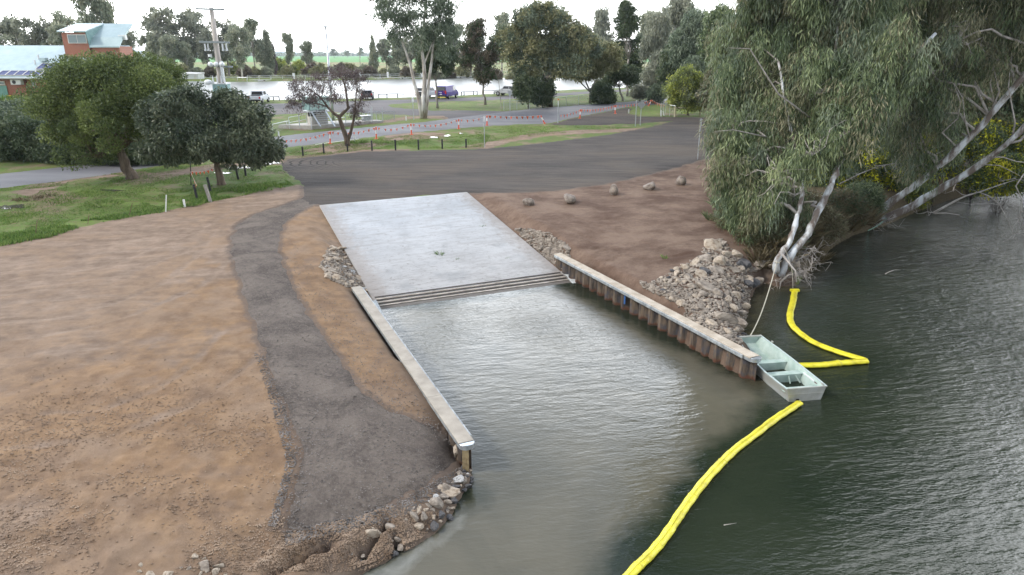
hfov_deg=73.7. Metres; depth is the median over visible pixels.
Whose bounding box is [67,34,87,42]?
window
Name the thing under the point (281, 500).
spilled gravel
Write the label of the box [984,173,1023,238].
dead branch
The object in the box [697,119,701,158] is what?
sign post
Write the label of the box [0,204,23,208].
puddle
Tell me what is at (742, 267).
rock
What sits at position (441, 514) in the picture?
rock
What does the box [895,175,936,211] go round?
bank scrub
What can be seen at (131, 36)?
tree
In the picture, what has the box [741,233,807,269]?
reed clump
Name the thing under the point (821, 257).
reed clump
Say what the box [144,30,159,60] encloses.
tree
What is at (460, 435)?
sheet pile wall
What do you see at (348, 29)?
sky
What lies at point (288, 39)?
tree
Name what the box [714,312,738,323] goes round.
rock
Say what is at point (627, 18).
tree
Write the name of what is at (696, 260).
rock
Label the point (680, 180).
boulder
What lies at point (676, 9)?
tree
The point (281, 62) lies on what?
bush
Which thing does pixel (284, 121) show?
chain link fence
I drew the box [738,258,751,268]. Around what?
rock
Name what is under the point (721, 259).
rock
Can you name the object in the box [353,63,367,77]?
bush
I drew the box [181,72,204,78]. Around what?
white shed
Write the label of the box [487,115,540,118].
flag bunting
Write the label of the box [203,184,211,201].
timber post
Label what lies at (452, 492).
rock
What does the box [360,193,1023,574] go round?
river water
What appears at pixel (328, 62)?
light pole
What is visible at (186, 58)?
tree
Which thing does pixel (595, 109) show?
flag bunting
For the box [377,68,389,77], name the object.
bush
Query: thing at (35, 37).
tree
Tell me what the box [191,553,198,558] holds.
rock
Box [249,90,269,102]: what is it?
pickup truck
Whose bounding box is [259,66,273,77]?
bush
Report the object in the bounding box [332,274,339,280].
rock
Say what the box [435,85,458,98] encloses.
parked van
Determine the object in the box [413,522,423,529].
rock
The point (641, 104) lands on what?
sign post
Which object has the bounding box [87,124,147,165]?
bush
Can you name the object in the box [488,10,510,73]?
tree
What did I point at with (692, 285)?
rock
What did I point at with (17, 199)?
weed
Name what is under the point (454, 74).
bush
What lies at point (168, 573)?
rock
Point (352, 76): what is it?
tree
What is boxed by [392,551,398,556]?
rock
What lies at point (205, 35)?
tree
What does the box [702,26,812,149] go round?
tree
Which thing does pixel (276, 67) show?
tree
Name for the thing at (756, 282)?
rock
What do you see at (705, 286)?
rock
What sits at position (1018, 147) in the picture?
wattle shrub
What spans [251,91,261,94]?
rear window
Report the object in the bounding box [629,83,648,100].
bush
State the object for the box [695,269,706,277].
rock
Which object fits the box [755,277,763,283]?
rock
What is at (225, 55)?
tree
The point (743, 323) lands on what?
rock
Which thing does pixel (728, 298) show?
rock
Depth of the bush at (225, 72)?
211.51 m
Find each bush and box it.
[0,98,28,127]
[0,104,47,162]
[25,119,84,164]
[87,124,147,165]
[176,63,189,77]
[189,67,204,74]
[203,66,216,76]
[214,67,227,75]
[226,61,238,74]
[235,64,252,76]
[249,66,260,76]
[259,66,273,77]
[272,57,288,74]
[279,65,295,77]
[289,59,305,74]
[299,61,321,77]
[307,62,326,77]
[332,62,346,77]
[340,62,357,72]
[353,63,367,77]
[360,65,377,77]
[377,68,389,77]
[385,64,400,76]
[399,65,415,76]
[426,70,445,78]
[443,72,456,78]
[455,65,469,76]
[489,69,503,78]
[504,72,515,78]
[510,73,545,107]
[534,77,558,107]
[588,80,615,104]
[605,91,618,103]
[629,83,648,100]
[644,83,665,103]
[659,63,706,115]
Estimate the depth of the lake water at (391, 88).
157.60 m
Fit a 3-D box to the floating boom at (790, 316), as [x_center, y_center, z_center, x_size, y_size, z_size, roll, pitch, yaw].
[12.171,1.611,28.265,1.794,0.710,7.738,1,19,4]
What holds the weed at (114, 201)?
on the ground at (100, 300)
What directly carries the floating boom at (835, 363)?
on the river water at (606, 435)
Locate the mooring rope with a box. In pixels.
[750,260,781,334]
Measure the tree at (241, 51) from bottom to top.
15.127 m
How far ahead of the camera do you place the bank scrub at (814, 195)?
37.49 m
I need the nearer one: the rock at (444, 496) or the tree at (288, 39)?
the rock at (444, 496)
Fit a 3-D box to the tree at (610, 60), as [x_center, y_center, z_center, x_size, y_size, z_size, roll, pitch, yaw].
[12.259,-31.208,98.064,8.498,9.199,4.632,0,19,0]
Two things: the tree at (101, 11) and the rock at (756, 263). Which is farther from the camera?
the tree at (101, 11)
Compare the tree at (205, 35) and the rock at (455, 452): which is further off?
the tree at (205, 35)
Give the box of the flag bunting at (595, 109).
[581,105,614,111]
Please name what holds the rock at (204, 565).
on the ground at (100, 300)
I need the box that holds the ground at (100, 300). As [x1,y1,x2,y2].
[0,56,1006,574]
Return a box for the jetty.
[247,72,471,80]
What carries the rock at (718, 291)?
on the ground at (100, 300)
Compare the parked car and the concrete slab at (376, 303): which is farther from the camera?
the parked car
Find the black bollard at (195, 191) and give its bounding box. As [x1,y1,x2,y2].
[192,184,197,197]
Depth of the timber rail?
83.08 m
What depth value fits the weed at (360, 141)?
64.21 m
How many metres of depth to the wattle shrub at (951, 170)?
47.90 m
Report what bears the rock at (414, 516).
on the ground at (100, 300)
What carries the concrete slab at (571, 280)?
on the boat ramp
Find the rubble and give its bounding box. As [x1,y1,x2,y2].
[319,228,752,343]
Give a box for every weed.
[10,195,42,201]
[84,198,125,207]
[177,199,203,205]
[350,139,367,143]
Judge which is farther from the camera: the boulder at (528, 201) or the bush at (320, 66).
the bush at (320, 66)
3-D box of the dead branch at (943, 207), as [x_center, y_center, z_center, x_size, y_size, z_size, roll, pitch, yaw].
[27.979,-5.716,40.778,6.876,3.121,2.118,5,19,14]
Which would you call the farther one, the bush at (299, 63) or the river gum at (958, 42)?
the bush at (299, 63)
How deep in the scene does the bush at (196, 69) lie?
209.41 m
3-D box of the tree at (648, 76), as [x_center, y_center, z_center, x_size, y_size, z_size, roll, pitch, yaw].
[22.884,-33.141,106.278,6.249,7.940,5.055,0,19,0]
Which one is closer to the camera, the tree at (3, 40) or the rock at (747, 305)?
the rock at (747, 305)
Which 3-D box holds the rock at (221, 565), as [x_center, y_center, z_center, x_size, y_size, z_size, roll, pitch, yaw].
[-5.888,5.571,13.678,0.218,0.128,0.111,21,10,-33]
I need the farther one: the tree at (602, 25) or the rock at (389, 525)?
the tree at (602, 25)
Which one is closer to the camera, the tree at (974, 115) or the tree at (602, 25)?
the tree at (974, 115)
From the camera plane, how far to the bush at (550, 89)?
91.66 m
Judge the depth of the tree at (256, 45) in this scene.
208.88 m
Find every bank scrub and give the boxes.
[710,202,738,229]
[732,213,790,247]
[761,219,808,255]
[789,184,833,222]
[818,206,851,246]
[821,184,873,227]
[839,177,890,220]
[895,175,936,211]
[953,169,974,194]
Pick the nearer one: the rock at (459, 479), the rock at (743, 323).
the rock at (459, 479)
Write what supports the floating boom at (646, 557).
on the river water at (606, 435)
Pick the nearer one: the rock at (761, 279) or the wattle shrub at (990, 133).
the rock at (761, 279)
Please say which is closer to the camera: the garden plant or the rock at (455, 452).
the rock at (455, 452)
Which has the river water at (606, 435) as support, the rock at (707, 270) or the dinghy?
the dinghy
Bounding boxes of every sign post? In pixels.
[483,116,484,146]
[638,100,644,124]
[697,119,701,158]
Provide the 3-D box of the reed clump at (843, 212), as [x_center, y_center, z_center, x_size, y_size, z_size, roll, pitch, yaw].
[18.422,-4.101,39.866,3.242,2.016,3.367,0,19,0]
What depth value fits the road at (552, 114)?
72.22 m
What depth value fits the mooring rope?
29.73 m
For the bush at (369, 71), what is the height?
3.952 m
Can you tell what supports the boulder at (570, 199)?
on the ground at (100, 300)
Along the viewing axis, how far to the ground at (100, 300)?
23.88 m
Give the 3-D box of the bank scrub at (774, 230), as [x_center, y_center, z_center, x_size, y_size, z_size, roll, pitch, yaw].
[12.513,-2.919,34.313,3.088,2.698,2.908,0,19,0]
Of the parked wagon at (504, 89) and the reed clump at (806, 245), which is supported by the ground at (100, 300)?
the reed clump at (806, 245)
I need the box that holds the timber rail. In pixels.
[674,107,700,116]
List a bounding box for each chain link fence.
[269,120,289,131]
[371,111,394,119]
[504,100,545,110]
[554,93,629,105]
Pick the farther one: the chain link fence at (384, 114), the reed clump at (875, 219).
the chain link fence at (384, 114)
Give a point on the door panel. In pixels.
(3, 89)
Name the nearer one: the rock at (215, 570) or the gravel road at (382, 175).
the rock at (215, 570)
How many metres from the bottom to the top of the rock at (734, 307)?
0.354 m
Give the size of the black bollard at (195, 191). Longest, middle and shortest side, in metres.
0.977 x 0.156 x 0.156 m
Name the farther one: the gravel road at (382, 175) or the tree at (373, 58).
the tree at (373, 58)
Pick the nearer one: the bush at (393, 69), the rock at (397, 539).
the rock at (397, 539)
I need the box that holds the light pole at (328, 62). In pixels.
[324,26,334,120]
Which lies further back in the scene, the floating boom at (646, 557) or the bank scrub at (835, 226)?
the bank scrub at (835, 226)
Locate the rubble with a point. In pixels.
(672, 285)
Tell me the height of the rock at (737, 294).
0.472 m
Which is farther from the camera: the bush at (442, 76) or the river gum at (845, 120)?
the bush at (442, 76)
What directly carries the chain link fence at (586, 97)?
on the ground at (100, 300)
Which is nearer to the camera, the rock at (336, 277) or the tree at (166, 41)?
the rock at (336, 277)
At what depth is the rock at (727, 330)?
24.98 m
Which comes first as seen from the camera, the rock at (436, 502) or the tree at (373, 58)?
the rock at (436, 502)
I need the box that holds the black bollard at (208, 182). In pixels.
[206,177,211,190]
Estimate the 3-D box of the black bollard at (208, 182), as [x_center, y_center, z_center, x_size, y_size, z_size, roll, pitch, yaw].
[-19.871,-6.728,44.777,0.156,1.047,0.156,-5,19,2]
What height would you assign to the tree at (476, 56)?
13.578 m
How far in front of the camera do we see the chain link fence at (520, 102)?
90.63 m
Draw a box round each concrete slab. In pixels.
[373,300,385,317]
[561,271,575,282]
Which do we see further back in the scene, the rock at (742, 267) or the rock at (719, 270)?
the rock at (742, 267)
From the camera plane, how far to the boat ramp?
35.68 m
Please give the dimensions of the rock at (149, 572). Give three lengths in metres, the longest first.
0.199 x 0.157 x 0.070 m
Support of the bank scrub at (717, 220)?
on the ground at (100, 300)
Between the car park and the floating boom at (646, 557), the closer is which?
the floating boom at (646, 557)
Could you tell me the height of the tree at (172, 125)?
7.140 m
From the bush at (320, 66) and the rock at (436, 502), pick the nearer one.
the rock at (436, 502)
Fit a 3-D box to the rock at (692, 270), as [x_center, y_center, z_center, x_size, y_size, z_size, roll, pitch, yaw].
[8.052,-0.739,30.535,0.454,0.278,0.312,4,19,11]
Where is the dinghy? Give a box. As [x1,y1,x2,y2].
[739,335,826,401]
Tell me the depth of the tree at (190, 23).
221.52 m
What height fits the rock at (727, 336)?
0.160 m
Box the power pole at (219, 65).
[195,1,232,90]
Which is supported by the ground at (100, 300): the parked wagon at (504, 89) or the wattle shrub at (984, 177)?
the wattle shrub at (984, 177)
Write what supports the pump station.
on the ground at (100, 300)
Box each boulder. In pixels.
[522,198,534,205]
[564,193,575,203]
[609,184,618,194]
[643,182,655,189]
[676,176,685,184]
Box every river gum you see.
[695,0,940,281]
[861,0,1023,223]
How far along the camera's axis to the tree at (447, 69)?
89.55 m
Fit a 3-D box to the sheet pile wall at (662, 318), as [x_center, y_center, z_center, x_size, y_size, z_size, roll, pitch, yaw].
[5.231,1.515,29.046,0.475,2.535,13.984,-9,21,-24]
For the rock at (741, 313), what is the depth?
28.01 m
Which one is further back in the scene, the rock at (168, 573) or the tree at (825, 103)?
the tree at (825, 103)
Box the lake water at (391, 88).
[182,78,647,99]
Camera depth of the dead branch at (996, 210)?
39.70 m
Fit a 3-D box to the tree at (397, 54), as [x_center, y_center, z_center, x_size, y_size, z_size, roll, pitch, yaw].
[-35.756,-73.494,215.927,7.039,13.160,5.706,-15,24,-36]
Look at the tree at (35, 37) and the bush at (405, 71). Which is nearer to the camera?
the tree at (35, 37)
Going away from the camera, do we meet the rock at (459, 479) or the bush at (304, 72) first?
the rock at (459, 479)
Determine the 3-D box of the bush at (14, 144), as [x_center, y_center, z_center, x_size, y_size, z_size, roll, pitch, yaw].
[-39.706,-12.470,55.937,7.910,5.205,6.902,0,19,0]
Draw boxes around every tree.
[0,12,41,44]
[0,33,14,44]
[10,14,59,44]
[11,49,193,179]
[37,9,78,44]
[70,0,116,32]
[116,22,139,49]
[129,81,287,184]
[136,4,196,67]
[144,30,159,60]
[157,34,181,68]
[166,6,212,66]
[175,41,196,70]
[195,28,214,76]
[206,17,239,75]
[224,23,252,78]
[239,17,265,65]
[261,28,275,76]
[271,41,277,76]
[281,31,294,66]
[282,63,370,145]
[298,40,315,76]
[329,48,338,55]
[358,47,363,57]
[363,0,467,118]
[367,33,379,69]
[376,37,392,69]
[388,38,408,76]
[391,35,419,65]
[414,31,460,107]
[446,20,465,68]
[456,16,501,104]
[458,36,486,75]
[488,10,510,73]
[490,0,606,106]
[571,39,626,102]
[591,6,614,44]
[592,59,640,100]
[610,0,645,95]
[637,8,657,58]
[638,10,673,63]
[639,50,665,87]
[655,4,676,43]
[655,44,678,86]
[666,0,695,27]
[667,6,709,68]
[672,54,710,76]
[694,1,734,65]
[694,64,717,111]
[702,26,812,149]
[779,26,893,153]
[886,26,992,168]
[889,0,962,35]
[937,0,1023,156]
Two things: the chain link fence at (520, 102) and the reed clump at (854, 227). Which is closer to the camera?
the reed clump at (854, 227)
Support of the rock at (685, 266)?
on the ground at (100, 300)
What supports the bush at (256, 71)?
on the ground at (100, 300)
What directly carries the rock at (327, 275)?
on the ground at (100, 300)
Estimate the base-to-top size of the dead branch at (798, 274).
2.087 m
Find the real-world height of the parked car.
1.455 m
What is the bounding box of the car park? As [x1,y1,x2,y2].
[214,89,630,118]
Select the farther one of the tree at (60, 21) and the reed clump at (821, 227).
the tree at (60, 21)
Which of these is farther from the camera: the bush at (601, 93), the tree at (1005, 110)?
the bush at (601, 93)
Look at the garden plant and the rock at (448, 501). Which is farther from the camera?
the garden plant
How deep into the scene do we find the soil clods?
14.90 m
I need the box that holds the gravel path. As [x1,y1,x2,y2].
[229,199,455,533]
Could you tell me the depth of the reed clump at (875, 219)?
42.30 m
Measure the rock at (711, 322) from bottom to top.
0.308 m
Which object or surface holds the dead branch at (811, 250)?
attached to the river gum at (845, 120)
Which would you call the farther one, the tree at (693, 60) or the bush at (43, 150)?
the tree at (693, 60)
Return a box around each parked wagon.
[415,86,435,96]
[493,85,513,95]
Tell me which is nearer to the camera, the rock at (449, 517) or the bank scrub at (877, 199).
the rock at (449, 517)
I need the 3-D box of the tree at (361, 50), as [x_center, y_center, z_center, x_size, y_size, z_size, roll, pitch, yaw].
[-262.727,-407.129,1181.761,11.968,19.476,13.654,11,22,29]
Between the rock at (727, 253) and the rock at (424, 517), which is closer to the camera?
the rock at (424, 517)
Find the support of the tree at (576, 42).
on the ground at (100, 300)
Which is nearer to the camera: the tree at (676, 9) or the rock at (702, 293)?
the rock at (702, 293)
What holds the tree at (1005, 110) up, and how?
on the ground at (100, 300)
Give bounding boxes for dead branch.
[769,255,819,289]
[771,235,833,273]
[839,157,902,187]
[873,214,905,230]
[913,174,1023,213]
[960,185,1021,241]
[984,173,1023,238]
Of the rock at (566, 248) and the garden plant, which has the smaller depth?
the rock at (566, 248)
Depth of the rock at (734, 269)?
31.29 m
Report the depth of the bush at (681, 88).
82.73 m
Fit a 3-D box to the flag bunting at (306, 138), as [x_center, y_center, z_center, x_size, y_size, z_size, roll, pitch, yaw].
[-18.568,-13.459,61.456,0.102,0.658,5.851,12,22,31]
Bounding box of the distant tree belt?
[140,51,390,55]
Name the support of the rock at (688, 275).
on the ground at (100, 300)
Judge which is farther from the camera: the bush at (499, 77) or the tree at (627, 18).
the bush at (499, 77)
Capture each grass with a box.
[0,125,635,243]
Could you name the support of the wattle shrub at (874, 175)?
on the ground at (100, 300)
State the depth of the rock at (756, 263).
33.05 m
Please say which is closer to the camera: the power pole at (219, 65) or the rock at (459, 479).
the rock at (459, 479)
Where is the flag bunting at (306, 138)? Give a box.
[286,132,328,142]
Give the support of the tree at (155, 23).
on the ground at (100, 300)
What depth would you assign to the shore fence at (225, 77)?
184.59 m
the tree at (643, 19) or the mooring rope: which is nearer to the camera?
the mooring rope
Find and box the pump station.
[279,96,382,129]
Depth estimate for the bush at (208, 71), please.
210.77 m
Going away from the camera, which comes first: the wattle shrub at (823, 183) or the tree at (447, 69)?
the wattle shrub at (823, 183)
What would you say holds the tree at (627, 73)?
on the ground at (100, 300)
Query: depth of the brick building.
103.49 m
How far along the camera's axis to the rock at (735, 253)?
32.93 m
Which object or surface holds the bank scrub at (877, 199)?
on the ground at (100, 300)
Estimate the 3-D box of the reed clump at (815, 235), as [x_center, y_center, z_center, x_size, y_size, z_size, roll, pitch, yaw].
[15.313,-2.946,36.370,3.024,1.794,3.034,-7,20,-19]
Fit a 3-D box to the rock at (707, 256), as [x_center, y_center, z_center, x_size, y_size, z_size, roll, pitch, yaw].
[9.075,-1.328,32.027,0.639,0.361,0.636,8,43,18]
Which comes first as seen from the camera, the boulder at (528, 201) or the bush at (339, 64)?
the boulder at (528, 201)
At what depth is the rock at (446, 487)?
16.92 m
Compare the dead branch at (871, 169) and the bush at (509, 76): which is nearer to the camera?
the dead branch at (871, 169)
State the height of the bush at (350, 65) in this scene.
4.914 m
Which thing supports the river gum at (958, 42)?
on the ground at (100, 300)
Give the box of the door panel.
[0,86,8,96]
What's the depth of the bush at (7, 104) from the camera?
59.26 m
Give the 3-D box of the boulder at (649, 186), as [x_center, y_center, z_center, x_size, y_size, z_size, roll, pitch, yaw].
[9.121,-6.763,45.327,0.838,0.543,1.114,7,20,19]
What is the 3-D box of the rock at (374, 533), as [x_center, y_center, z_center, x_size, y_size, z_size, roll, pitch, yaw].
[-3.163,5.529,15.346,0.417,0.243,0.464,16,-15,-37]
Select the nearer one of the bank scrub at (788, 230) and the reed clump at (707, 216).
the bank scrub at (788, 230)
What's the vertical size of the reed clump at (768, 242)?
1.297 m
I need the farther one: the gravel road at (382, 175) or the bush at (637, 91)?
the bush at (637, 91)
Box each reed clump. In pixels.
[701,210,716,220]
[704,194,724,209]
[735,229,797,253]
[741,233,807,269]
[766,226,813,253]
[784,213,830,239]
[798,222,833,247]
[804,231,835,262]
[826,200,854,234]
[829,201,868,231]
[834,191,884,225]
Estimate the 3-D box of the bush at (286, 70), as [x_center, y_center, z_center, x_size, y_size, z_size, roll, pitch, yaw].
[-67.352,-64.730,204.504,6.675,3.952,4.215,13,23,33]
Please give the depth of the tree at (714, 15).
77.54 m
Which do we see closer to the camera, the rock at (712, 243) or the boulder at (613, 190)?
the rock at (712, 243)
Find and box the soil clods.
[0,352,438,574]
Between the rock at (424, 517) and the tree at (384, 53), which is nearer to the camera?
the rock at (424, 517)
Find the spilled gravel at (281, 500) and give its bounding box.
[254,352,465,544]
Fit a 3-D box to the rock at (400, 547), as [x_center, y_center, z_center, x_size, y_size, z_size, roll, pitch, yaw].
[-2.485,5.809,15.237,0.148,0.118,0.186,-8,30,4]
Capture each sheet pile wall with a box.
[351,286,474,471]
[554,253,761,380]
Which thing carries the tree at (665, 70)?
on the ground at (100, 300)
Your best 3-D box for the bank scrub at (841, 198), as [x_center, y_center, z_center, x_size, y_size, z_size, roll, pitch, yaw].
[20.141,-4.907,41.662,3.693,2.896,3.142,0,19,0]
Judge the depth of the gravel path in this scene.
18.97 m
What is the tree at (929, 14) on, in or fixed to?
on the ground at (100, 300)
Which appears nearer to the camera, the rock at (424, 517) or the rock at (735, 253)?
the rock at (424, 517)
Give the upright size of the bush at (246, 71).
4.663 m
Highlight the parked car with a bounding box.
[363,90,373,99]
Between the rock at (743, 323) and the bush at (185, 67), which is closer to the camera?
the rock at (743, 323)
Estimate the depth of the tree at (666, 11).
197.66 m
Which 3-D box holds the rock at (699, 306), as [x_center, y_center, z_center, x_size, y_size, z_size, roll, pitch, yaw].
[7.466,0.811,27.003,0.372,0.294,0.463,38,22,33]
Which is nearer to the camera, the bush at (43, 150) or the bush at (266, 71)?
the bush at (43, 150)
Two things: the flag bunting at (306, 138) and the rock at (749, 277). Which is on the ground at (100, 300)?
the rock at (749, 277)
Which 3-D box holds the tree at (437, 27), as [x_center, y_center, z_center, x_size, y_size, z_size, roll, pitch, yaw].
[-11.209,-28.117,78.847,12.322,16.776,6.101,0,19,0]
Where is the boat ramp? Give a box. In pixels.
[320,192,570,308]
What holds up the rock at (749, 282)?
on the ground at (100, 300)
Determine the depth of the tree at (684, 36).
94.60 m
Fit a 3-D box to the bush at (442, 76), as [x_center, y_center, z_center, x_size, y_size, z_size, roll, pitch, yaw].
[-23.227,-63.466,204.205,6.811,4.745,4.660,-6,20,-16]
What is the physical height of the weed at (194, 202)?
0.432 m
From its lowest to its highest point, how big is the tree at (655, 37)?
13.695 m
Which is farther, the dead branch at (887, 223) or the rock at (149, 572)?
the dead branch at (887, 223)
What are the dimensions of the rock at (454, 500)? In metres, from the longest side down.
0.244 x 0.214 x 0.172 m
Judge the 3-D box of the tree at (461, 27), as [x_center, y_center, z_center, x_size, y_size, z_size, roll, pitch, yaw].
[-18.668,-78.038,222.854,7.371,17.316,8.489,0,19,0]
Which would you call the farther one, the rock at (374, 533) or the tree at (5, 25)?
the tree at (5, 25)
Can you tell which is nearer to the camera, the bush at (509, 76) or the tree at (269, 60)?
the bush at (509, 76)
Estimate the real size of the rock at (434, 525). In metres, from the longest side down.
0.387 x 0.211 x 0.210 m
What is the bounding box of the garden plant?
[0,94,16,100]
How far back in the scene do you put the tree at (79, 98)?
45.16 m
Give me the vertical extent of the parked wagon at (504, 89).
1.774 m
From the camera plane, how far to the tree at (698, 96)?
78.85 m
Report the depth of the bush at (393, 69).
212.02 m
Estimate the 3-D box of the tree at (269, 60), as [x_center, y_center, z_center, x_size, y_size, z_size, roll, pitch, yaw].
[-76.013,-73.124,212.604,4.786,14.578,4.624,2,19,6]
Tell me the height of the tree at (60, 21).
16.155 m
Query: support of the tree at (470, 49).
on the ground at (100, 300)
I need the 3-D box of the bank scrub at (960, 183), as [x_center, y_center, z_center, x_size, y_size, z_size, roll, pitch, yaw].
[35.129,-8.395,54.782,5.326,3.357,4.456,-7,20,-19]
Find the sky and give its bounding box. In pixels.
[0,0,735,52]
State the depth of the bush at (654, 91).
98.49 m
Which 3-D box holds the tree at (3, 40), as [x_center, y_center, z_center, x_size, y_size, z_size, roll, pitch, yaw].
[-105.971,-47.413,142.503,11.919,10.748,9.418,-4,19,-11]
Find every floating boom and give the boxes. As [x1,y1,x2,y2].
[622,400,802,574]
[786,289,864,358]
[800,358,868,367]
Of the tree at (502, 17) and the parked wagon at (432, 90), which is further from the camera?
the tree at (502, 17)
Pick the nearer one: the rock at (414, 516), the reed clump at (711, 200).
the rock at (414, 516)
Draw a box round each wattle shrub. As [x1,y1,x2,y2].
[805,158,854,187]
[844,136,910,191]
[894,130,967,205]
[959,116,1009,203]
[963,143,1023,212]
[1002,113,1023,157]
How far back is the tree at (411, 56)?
221.63 m
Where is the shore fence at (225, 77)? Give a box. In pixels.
[200,77,246,79]
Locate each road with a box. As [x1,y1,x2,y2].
[0,99,667,187]
[281,108,731,204]
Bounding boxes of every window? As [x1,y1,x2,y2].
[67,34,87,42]
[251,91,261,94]
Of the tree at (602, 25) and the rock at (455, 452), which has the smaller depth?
the rock at (455, 452)
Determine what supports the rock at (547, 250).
on the ground at (100, 300)
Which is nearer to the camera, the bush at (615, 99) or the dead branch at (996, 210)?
the dead branch at (996, 210)
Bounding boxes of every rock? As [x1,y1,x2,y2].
[146,571,154,574]
[163,571,172,574]
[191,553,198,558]
[198,560,208,572]
[212,563,223,567]
[212,568,219,574]
[324,272,331,278]
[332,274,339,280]
[365,529,380,538]
[385,523,394,529]
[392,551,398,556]
[394,536,400,541]
[397,544,402,550]
[409,511,418,521]
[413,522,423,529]
[421,511,427,520]
[429,497,443,508]
[430,520,438,531]
[437,484,459,498]
[439,493,448,499]
[439,510,444,518]
[443,483,450,490]
[444,499,451,503]
[446,514,452,520]
[450,497,457,503]
[453,444,457,457]
[453,475,463,482]
[544,247,551,253]
[563,245,570,250]
[676,299,684,306]
[680,264,689,268]
[685,273,692,279]
[687,283,697,288]
[688,267,696,272]
[690,257,699,264]
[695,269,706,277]
[695,303,704,309]
[696,280,714,291]
[698,290,708,296]
[699,253,711,260]
[699,267,710,273]
[704,238,722,249]
[705,318,717,325]
[709,266,723,273]
[712,288,722,295]
[713,255,725,265]
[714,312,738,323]
[722,251,731,256]
[722,334,732,339]
[724,327,731,333]
[725,295,731,302]
[728,266,741,272]
[729,304,737,312]
[732,249,742,257]
[732,291,740,299]
[737,310,746,316]
[737,317,747,328]
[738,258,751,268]
[738,265,744,272]
[742,303,750,308]
[744,275,753,281]
[744,279,753,286]
[752,278,760,287]
[753,260,765,270]
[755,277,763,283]
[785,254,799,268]
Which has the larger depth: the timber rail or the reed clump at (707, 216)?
the timber rail
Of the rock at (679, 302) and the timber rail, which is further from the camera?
the timber rail
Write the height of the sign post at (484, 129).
2.855 m
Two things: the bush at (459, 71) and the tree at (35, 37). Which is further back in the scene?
the bush at (459, 71)
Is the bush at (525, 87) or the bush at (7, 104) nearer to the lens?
the bush at (7, 104)
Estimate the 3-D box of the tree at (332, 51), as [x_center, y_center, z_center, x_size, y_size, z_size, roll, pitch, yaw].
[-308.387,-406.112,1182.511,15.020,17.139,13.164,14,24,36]
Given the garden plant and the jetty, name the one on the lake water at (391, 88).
the jetty
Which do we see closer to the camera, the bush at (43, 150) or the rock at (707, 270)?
the rock at (707, 270)
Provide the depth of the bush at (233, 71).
231.84 m
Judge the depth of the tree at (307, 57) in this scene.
215.53 m
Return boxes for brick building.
[0,23,143,96]
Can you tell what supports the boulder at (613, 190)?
on the ground at (100, 300)

